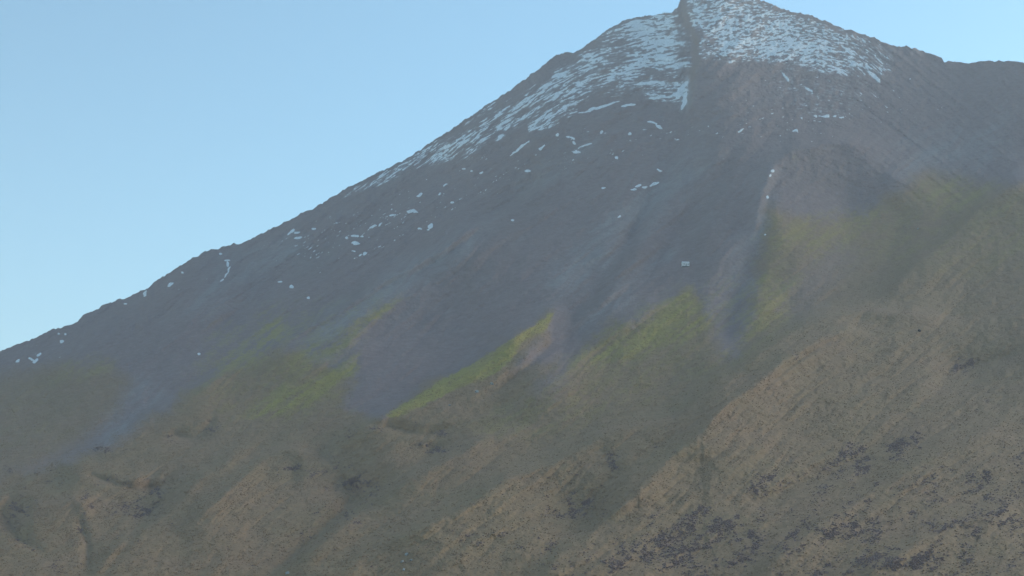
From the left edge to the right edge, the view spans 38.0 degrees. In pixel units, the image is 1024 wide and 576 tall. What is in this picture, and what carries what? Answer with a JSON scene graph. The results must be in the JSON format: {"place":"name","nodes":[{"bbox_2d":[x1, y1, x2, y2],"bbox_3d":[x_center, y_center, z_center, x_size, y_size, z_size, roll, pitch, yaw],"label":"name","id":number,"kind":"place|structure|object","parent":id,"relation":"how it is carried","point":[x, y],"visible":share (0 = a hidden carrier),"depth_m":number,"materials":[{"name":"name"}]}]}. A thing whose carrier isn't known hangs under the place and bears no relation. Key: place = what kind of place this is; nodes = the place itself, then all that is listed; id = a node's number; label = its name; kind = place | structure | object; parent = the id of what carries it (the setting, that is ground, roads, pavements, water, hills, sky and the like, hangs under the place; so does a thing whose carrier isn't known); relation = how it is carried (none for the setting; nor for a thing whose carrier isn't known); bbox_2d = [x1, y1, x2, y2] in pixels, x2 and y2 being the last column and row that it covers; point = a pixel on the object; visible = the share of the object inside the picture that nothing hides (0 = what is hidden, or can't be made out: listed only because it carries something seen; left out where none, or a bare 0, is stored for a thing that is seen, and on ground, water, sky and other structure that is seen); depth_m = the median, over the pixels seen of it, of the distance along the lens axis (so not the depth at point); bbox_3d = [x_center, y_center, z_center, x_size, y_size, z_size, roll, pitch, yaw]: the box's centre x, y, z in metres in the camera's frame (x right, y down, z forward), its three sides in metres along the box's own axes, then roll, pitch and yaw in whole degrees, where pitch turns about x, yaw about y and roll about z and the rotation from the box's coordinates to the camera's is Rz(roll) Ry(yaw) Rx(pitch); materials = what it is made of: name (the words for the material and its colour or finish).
{"place":"outdoors","nodes":[
{"label":"outdoors","id":0,"kind":"place"},
{"bbox_2d":[0,0,1023,575],"bbox_3d":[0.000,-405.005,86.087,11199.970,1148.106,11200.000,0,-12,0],"label":"mountain","id":1,"kind":"structure","parent":0,"point":[472,282],"depth_m":1053.77,"materials":[{"name":"grey stone"}]},
{"bbox_2d":[16,0,937,362],"bbox_3d":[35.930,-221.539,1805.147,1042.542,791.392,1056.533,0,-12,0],"label":"snow","id":2,"kind":"structure","parent":1,"relation":"on","point":[648,30],"depth_m":2040.66,"materials":[{"name":"white snow"}]},
{"bbox_2d":[0,194,1023,575],"bbox_3d":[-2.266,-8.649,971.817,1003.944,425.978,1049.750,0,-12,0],"label":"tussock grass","id":3,"kind":"structure","parent":1,"relation":"on","point":[6,484],"depth_m":679.97,"materials":[{"name":"plant"}]},
{"bbox_2d":[3,274,1023,575],"bbox_3d":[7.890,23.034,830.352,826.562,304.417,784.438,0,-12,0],"label":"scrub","id":4,"kind":"object","parent":1,"relation":"on","point":[795,532],"visible":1,"depth_m":536.20,"materials":[{"name":"brown plant"}]},
{"bbox_2d":[681,261,689,266],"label":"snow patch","id":5,"kind":"object","parent":1,"relation":"on","point":[684,264],"visible":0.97,"depth_m":1209.64,"materials":[{"name":"white snow"}]},
{"bbox_2d":[0,0,1023,350],"label":"sky","id":6,"kind":"structure","parent":0,"point":[139,139],"materials":[{"name":"blue"}]}
]}

